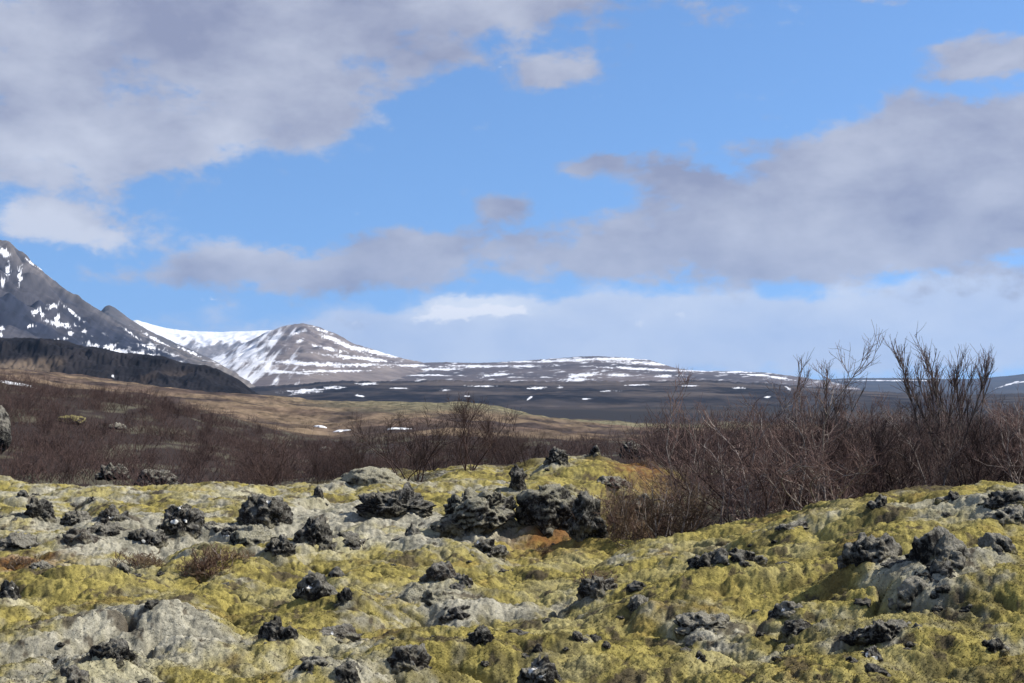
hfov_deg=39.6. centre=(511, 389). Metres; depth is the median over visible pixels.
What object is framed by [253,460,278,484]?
bare shrub
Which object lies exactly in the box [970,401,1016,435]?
bare shrub
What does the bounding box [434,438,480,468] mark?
bare shrub
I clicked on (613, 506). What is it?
dwarf shrub
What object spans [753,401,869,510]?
bare shrub
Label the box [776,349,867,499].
bare shrub
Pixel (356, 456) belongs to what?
bare shrub
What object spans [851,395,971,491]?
bare shrub
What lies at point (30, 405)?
bare shrub
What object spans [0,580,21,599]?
lava rock
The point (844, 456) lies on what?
bare shrub
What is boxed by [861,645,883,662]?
lava rock
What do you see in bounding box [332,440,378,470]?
bare shrub
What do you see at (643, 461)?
heather
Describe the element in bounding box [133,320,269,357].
snow mountain
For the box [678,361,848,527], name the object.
bare shrub
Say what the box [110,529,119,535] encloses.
stone
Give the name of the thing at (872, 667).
stone
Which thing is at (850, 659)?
lava rock
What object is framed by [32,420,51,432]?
bare shrub
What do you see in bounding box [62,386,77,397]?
bare shrub
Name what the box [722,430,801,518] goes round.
bare shrub
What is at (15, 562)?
heather
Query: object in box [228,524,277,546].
lava rock
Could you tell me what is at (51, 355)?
escarpment
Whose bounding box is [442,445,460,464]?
bare shrub
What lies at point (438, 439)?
bare shrub
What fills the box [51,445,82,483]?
bare shrub
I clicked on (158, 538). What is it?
lava rock
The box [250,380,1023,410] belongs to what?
dark hills
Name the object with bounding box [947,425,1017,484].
bare shrub
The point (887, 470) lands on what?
bare shrub
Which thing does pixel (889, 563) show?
stone
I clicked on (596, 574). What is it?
heather
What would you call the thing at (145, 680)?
stone
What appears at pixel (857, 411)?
bare shrub
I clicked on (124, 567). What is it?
lava rock
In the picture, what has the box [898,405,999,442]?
bare shrub
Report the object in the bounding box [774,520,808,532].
lava rock
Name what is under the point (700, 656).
lava rock
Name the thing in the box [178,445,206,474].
bare shrub
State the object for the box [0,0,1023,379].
sky
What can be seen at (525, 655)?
stone
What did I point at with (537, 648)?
lava rock
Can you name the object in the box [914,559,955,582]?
lava rock
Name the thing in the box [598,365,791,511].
bare shrub
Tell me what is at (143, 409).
bare shrub
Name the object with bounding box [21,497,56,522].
lava rock
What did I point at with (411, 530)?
lava rock
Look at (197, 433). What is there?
bare shrub
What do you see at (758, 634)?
stone
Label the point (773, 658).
stone
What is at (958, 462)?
bare shrub
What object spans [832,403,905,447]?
bare shrub
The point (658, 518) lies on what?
dwarf shrub
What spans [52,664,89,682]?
lava rock
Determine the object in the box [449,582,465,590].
stone
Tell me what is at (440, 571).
lava rock
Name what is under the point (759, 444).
bare shrub
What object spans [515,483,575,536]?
lava rock
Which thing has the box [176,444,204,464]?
bare shrub
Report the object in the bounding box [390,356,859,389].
plateau
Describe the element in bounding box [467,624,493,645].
lava rock
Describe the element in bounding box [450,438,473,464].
bare shrub
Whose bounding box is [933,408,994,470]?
bare shrub
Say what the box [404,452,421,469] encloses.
bare shrub
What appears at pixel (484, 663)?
stone
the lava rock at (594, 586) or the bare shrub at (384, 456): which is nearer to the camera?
the lava rock at (594, 586)
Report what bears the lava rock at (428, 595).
on the ground
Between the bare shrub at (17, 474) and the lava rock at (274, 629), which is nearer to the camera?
the lava rock at (274, 629)
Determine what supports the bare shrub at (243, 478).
on the ground
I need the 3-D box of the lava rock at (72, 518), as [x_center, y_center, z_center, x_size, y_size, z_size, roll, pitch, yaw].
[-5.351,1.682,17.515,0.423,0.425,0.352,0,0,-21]
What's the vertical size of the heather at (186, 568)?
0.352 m
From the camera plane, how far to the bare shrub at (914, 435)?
22.80 m
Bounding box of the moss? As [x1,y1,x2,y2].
[0,458,1023,682]
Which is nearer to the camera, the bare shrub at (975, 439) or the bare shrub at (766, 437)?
the bare shrub at (975, 439)
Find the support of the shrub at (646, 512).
on the ground
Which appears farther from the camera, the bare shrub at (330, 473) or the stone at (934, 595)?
the bare shrub at (330, 473)
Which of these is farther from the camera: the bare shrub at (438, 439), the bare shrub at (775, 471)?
the bare shrub at (438, 439)
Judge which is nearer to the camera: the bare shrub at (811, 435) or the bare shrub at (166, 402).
the bare shrub at (811, 435)
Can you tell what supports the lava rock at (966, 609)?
on the ground
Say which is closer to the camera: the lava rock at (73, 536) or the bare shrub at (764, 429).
the lava rock at (73, 536)
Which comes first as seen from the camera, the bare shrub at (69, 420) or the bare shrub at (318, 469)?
the bare shrub at (318, 469)
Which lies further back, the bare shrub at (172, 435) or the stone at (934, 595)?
the bare shrub at (172, 435)
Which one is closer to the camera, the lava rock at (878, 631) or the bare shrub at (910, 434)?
the lava rock at (878, 631)
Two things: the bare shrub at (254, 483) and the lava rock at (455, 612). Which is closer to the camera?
the lava rock at (455, 612)
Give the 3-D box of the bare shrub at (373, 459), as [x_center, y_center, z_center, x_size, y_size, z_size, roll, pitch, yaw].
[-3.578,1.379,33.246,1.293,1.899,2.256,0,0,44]
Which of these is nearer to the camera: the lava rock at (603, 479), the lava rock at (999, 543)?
the lava rock at (999, 543)
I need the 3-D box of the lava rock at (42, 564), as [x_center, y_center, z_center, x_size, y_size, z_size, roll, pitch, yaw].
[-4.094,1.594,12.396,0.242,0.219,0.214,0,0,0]
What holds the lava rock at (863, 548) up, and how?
on the ground
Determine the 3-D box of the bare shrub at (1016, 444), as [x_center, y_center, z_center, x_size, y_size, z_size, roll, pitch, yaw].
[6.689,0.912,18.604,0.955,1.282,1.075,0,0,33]
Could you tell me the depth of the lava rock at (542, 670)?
7.57 m
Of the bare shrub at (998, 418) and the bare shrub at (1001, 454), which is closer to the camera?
the bare shrub at (1001, 454)
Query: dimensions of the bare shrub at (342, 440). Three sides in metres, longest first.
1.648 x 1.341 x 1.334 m
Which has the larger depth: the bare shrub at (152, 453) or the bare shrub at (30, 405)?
the bare shrub at (30, 405)
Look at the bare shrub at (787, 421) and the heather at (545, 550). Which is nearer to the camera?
the heather at (545, 550)
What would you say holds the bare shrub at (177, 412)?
on the ground
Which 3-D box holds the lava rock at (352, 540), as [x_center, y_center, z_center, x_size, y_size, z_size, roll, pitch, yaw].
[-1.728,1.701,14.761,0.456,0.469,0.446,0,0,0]
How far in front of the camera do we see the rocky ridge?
6911.01 m
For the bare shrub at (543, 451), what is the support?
on the ground
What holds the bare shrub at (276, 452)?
on the ground
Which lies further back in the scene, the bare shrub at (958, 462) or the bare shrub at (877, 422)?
the bare shrub at (877, 422)
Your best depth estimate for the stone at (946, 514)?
11.77 m
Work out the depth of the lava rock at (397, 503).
17.92 m
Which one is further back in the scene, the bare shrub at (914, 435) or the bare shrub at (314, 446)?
the bare shrub at (314, 446)
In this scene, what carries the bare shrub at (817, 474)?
on the ground
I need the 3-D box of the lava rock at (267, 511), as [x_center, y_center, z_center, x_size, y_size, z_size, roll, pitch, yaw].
[-2.787,1.452,15.898,0.567,0.601,0.554,0,0,43]
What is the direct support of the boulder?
on the ground
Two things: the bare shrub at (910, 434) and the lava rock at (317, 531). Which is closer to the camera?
the lava rock at (317, 531)
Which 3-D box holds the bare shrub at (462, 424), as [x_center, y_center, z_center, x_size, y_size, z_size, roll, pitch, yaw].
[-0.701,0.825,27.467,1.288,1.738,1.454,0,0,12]
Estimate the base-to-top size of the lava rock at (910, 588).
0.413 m
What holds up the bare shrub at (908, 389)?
on the ground
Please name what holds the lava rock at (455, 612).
on the ground
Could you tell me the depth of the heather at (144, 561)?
13.35 m
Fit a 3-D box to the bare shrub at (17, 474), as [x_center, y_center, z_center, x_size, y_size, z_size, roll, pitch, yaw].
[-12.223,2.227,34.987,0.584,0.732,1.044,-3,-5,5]
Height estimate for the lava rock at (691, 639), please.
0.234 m
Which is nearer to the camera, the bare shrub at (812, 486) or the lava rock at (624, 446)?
the bare shrub at (812, 486)
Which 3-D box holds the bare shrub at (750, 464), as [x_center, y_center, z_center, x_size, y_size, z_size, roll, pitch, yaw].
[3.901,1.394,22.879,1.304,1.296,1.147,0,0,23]
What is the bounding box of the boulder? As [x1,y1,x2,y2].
[0,405,11,454]
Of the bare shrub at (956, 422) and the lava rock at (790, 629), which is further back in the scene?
the bare shrub at (956, 422)
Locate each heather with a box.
[1,553,39,570]
[110,550,166,569]
[175,555,223,582]
[185,542,257,579]
[532,543,552,554]
[572,566,617,582]
[629,456,659,469]
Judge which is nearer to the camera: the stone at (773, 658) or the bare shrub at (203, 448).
the stone at (773, 658)
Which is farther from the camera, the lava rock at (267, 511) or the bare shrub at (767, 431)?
the bare shrub at (767, 431)
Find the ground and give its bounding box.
[0,367,1023,682]
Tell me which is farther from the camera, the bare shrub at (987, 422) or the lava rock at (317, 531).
the bare shrub at (987, 422)
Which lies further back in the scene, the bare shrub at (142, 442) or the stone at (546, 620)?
the bare shrub at (142, 442)
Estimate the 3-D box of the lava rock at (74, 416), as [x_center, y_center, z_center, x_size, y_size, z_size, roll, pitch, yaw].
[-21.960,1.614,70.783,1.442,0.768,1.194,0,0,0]
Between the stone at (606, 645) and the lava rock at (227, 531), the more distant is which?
the lava rock at (227, 531)
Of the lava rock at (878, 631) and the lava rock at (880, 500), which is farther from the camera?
the lava rock at (880, 500)
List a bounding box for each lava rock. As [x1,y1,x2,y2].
[0,531,41,550]
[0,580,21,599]
[10,512,20,515]
[17,490,28,497]
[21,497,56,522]
[28,560,54,569]
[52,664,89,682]
[56,415,85,424]
[59,510,93,525]
[62,527,103,545]
[87,521,122,536]
[88,496,95,503]
[88,638,143,668]
[95,462,130,480]
[95,504,130,523]
[108,422,125,429]
[116,562,130,573]
[127,527,169,548]
[133,469,179,485]
[157,503,204,538]
[202,521,223,536]
[221,524,238,536]
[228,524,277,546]
[236,493,293,528]
[257,615,298,641]
[264,534,296,556]
[292,570,337,601]
[293,515,337,550]
[298,655,328,671]
[313,486,323,499]
[319,623,360,642]
[328,566,344,577]
[328,660,361,682]
[332,587,353,608]
[333,530,365,549]
[340,466,402,486]
[355,482,436,518]
[386,643,431,674]
[395,582,453,606]
[405,524,420,535]
[419,561,459,582]
[430,487,521,538]
[438,605,470,623]
[454,574,473,587]
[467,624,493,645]
[472,537,508,561]
[508,464,527,491]
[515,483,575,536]
[517,654,561,682]
[530,643,541,653]
[543,446,569,465]
[567,491,608,541]
[572,631,587,642]
[576,575,617,600]
[589,445,600,456]
[596,475,631,488]
[619,440,640,458]
[627,594,648,614]
[673,611,737,640]
[685,634,705,646]
[686,547,729,569]
[695,650,707,662]
[729,547,767,566]
[766,600,802,619]
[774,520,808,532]
[777,618,811,644]
[837,532,902,568]
[845,656,857,662]
[852,619,911,650]
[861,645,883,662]
[866,494,888,509]
[887,576,929,613]
[905,525,970,570]
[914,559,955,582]
[934,490,964,504]
[959,604,972,612]
[977,490,1023,509]
[977,532,1017,554]
[981,504,1023,526]
[981,638,1010,656]
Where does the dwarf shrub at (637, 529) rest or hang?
on the ground
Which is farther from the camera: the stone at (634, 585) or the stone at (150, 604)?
the stone at (634, 585)
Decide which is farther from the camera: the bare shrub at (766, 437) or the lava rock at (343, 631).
the bare shrub at (766, 437)
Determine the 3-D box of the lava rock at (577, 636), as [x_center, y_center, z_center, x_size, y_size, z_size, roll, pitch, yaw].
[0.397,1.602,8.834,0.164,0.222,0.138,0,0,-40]
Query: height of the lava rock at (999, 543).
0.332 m
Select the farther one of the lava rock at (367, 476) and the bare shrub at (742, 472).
the lava rock at (367, 476)
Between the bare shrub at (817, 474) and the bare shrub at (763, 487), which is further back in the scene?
the bare shrub at (763, 487)
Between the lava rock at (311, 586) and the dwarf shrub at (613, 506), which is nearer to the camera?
the lava rock at (311, 586)
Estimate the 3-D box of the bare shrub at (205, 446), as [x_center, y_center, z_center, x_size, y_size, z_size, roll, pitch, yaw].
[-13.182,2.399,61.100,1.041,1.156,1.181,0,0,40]
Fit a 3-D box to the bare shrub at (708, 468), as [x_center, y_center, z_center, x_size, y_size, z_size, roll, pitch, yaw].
[3.030,1.193,17.758,2.589,2.108,2.096,-4,0,38]
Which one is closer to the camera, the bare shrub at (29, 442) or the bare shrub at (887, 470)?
the bare shrub at (887, 470)
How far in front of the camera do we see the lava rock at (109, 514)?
17.38 m
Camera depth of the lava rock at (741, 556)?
10.47 m
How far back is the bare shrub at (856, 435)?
19.56 m
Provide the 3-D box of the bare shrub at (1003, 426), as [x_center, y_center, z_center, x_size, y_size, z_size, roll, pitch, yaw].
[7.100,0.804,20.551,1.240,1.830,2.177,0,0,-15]
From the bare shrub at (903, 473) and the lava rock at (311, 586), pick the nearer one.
the lava rock at (311, 586)
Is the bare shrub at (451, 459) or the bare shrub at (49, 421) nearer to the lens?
the bare shrub at (451, 459)
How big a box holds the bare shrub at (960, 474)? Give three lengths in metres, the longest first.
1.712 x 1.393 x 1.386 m
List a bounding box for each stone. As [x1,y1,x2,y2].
[52,655,63,663]
[57,642,64,646]
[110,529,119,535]
[137,678,150,682]
[144,599,159,609]
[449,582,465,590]
[480,660,488,666]
[506,629,533,635]
[521,653,529,658]
[541,618,550,622]
[586,633,601,642]
[602,641,610,648]
[626,580,645,592]
[680,646,690,651]
[755,631,765,637]
[770,656,782,661]
[783,644,793,651]
[838,632,855,645]
[853,597,870,607]
[864,663,890,676]
[880,558,909,568]
[905,641,915,647]
[930,593,938,598]
[931,605,943,612]
[935,584,951,593]
[942,512,950,516]
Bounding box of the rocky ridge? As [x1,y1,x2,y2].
[101,305,219,363]
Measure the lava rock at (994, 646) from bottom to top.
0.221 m
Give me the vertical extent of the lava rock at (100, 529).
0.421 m
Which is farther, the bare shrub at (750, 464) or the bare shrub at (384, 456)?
the bare shrub at (384, 456)
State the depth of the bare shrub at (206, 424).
79.28 m
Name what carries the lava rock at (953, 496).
on the ground
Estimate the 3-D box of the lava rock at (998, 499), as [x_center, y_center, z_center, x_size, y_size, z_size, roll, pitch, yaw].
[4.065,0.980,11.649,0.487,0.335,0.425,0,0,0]
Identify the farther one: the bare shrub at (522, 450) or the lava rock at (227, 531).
the bare shrub at (522, 450)
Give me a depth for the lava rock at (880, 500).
12.09 m
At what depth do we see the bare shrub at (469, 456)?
35.43 m
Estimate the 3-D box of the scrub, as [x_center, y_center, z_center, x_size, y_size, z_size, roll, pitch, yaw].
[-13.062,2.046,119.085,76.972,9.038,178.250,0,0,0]
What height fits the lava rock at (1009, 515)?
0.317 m
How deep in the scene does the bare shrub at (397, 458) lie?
37.08 m
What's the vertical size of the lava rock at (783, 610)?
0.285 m
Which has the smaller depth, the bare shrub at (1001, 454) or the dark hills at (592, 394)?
the bare shrub at (1001, 454)
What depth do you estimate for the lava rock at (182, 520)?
15.50 m
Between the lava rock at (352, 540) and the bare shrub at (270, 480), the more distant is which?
the bare shrub at (270, 480)
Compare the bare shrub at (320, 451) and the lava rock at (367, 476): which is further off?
the bare shrub at (320, 451)
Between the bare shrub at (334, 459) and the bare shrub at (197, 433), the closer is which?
the bare shrub at (334, 459)
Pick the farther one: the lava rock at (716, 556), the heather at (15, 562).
the heather at (15, 562)
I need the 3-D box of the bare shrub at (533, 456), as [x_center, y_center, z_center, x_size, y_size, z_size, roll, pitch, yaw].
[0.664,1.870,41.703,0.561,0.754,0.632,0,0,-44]
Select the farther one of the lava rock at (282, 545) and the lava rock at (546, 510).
the lava rock at (546, 510)
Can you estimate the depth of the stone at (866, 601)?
9.01 m
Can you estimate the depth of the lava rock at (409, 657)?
8.21 m
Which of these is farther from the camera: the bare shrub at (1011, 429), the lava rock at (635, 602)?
the bare shrub at (1011, 429)
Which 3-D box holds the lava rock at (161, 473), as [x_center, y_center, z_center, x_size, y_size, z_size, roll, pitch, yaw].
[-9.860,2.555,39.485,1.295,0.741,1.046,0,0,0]
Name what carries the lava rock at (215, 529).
on the ground
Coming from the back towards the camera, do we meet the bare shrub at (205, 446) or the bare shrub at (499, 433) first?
the bare shrub at (205, 446)
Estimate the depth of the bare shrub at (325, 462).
41.10 m
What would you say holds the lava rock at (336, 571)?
on the ground
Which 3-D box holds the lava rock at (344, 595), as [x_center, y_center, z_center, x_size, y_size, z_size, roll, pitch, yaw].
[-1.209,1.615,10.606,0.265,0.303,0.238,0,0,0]
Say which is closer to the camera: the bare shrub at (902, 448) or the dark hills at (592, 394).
the bare shrub at (902, 448)
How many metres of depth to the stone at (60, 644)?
8.88 m
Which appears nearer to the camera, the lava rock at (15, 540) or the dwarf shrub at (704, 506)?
the lava rock at (15, 540)
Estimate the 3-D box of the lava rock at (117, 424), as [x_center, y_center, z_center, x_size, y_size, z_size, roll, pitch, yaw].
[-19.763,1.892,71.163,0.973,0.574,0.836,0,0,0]
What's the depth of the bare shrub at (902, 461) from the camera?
19.13 m
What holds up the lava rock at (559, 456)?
on the ground
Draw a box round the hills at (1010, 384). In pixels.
[823,374,1023,393]
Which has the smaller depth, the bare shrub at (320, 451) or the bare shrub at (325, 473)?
the bare shrub at (325, 473)
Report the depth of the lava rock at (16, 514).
17.61 m
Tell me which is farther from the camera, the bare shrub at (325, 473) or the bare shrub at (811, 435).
the bare shrub at (325, 473)
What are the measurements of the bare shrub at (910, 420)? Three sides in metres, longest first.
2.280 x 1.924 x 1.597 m
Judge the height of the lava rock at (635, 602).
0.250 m
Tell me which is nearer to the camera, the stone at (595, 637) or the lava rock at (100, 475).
the stone at (595, 637)
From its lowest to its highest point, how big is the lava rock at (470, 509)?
0.777 m
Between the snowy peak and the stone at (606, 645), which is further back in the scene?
the snowy peak
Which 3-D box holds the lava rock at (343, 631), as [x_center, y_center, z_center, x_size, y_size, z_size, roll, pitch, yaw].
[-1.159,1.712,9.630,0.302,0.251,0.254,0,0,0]
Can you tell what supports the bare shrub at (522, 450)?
on the ground
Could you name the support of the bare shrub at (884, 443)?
on the ground
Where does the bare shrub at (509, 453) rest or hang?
on the ground
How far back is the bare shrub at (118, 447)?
55.42 m
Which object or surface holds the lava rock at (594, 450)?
on the ground
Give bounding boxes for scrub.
[0,369,1023,485]
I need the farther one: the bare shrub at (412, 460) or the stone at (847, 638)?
the bare shrub at (412, 460)
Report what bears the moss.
on the ground
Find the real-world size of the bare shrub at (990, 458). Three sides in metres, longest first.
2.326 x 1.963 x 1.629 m
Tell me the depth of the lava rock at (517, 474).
21.55 m
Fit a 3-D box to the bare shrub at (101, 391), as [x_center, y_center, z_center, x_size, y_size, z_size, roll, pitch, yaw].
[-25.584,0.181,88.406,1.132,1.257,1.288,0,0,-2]
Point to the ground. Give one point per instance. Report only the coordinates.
(224, 503)
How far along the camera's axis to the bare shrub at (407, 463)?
33.88 m
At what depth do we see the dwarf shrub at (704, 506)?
16.46 m
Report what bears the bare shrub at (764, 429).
on the ground
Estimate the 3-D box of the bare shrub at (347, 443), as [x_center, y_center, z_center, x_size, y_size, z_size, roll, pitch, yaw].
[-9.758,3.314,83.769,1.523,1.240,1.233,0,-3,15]
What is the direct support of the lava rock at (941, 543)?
on the ground
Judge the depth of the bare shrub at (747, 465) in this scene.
16.04 m
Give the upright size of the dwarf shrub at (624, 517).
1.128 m
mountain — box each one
[0,240,255,387]
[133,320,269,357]
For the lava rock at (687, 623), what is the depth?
9.21 m
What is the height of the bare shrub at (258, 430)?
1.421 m
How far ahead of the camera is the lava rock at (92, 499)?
20.27 m
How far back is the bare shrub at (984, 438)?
22.27 m
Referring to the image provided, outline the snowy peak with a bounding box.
[210,323,425,385]
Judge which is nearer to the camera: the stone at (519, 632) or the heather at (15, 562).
the stone at (519, 632)
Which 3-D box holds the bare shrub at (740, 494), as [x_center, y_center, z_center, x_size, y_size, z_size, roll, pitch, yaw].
[2.706,0.915,17.392,1.257,1.778,2.146,0,0,-30]
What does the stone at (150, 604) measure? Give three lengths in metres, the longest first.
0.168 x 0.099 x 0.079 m
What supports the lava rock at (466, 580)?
on the ground
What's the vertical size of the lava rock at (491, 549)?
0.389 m
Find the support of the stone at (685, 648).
on the ground
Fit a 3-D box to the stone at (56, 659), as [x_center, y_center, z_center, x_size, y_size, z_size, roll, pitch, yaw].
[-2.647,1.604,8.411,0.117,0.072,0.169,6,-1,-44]
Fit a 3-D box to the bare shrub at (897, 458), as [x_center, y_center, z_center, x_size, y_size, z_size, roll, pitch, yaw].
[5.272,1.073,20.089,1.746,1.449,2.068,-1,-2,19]
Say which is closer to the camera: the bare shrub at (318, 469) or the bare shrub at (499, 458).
the bare shrub at (499, 458)
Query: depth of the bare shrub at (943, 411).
21.50 m
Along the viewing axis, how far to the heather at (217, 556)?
12.88 m
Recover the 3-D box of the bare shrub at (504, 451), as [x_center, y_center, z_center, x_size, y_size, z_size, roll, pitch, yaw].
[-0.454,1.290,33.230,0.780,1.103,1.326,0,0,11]
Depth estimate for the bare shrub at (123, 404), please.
85.24 m
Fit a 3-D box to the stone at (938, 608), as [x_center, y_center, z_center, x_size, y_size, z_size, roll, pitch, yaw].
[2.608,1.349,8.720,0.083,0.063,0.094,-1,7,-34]
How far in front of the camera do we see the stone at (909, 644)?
7.98 m
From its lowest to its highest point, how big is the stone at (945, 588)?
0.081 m
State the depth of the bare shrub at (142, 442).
58.55 m
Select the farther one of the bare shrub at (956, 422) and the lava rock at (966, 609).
the bare shrub at (956, 422)
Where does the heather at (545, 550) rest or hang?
on the ground
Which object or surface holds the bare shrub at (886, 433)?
on the ground
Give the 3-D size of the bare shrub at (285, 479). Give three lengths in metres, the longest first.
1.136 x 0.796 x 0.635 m
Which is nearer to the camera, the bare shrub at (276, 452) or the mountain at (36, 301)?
the bare shrub at (276, 452)
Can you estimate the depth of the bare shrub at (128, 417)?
73.06 m
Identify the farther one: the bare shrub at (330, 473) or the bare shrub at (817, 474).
the bare shrub at (330, 473)
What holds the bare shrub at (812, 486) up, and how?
on the ground
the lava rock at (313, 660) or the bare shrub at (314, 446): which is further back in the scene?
the bare shrub at (314, 446)
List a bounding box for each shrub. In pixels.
[2,466,26,480]
[11,432,40,450]
[13,394,40,417]
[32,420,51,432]
[37,410,61,435]
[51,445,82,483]
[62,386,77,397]
[64,415,75,428]
[92,385,105,400]
[109,436,130,456]
[115,394,130,410]
[120,408,135,425]
[130,431,157,451]
[138,399,150,418]
[145,440,159,465]
[149,419,184,443]
[158,393,174,409]
[161,399,186,417]
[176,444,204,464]
[178,418,210,443]
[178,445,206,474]
[195,442,220,459]
[197,432,220,457]
[199,418,217,434]
[223,421,309,485]
[236,470,249,484]
[240,461,277,485]
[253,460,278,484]
[254,421,265,436]
[268,439,287,461]
[280,461,301,481]
[302,456,333,480]
[306,440,328,456]
[306,454,334,483]
[307,439,327,469]
[313,449,359,477]
[314,411,404,479]
[318,460,345,478]
[320,463,334,479]
[329,445,348,478]
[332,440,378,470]
[335,440,358,450]
[336,445,365,473]
[338,436,351,446]
[345,400,475,481]
[385,447,414,468]
[395,393,498,470]
[397,453,416,468]
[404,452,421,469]
[426,454,447,470]
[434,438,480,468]
[435,390,505,470]
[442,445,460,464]
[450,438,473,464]
[455,393,528,465]
[455,445,487,464]
[476,428,509,464]
[484,442,523,465]
[490,435,525,464]
[501,426,548,465]
[524,443,544,458]
[539,445,547,457]
[566,477,648,540]
[571,481,650,539]
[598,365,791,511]
[600,478,684,539]
[602,476,713,548]
[608,493,696,532]
[637,449,737,527]
[641,401,879,526]
[649,467,728,536]
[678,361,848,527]
[689,397,801,519]
[694,435,777,519]
[696,396,889,517]
[699,413,789,517]
[700,419,837,519]
[711,445,823,517]
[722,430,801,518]
[725,444,771,507]
[728,410,800,456]
[736,418,798,468]
[737,323,889,516]
[737,431,878,510]
[745,418,838,517]
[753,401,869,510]
[756,405,804,445]
[760,419,898,498]
[788,417,886,499]
[792,410,885,501]
[817,397,931,497]
[825,385,886,498]
[825,411,907,499]
[825,415,937,487]
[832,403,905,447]
[847,406,966,460]
[848,424,941,493]
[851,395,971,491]
[851,412,928,496]
[855,419,924,489]
[861,406,959,480]
[880,427,924,488]
[882,401,964,484]
[885,437,976,488]
[892,399,962,465]
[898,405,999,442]
[900,432,998,485]
[909,414,987,446]
[913,405,1023,485]
[931,407,1023,482]
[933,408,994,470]
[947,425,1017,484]
[951,415,1023,483]
[952,407,1022,485]
[964,407,1021,448]
[965,405,1008,473]
[968,389,1023,483]
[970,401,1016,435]
[976,390,1023,483]
[979,431,1023,483]
[984,421,1023,483]
[993,400,1023,457]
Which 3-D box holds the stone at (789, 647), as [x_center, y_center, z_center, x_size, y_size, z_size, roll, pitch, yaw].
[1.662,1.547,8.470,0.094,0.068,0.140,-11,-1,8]
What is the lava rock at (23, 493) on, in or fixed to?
on the ground
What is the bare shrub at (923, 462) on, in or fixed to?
on the ground
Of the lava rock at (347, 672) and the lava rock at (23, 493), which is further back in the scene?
the lava rock at (23, 493)
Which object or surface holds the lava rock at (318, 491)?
on the ground
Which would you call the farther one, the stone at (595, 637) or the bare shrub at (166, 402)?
the bare shrub at (166, 402)
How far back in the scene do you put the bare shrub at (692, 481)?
17.91 m
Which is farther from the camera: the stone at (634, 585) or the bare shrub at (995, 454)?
the bare shrub at (995, 454)
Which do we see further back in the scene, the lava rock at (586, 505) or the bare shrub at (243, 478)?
the bare shrub at (243, 478)
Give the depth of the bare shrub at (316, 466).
29.76 m
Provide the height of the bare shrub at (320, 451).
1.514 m
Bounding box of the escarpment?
[0,337,259,394]
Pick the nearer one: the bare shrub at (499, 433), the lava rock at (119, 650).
the lava rock at (119, 650)
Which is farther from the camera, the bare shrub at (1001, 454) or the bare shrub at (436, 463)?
the bare shrub at (436, 463)
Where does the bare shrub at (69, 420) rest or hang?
on the ground

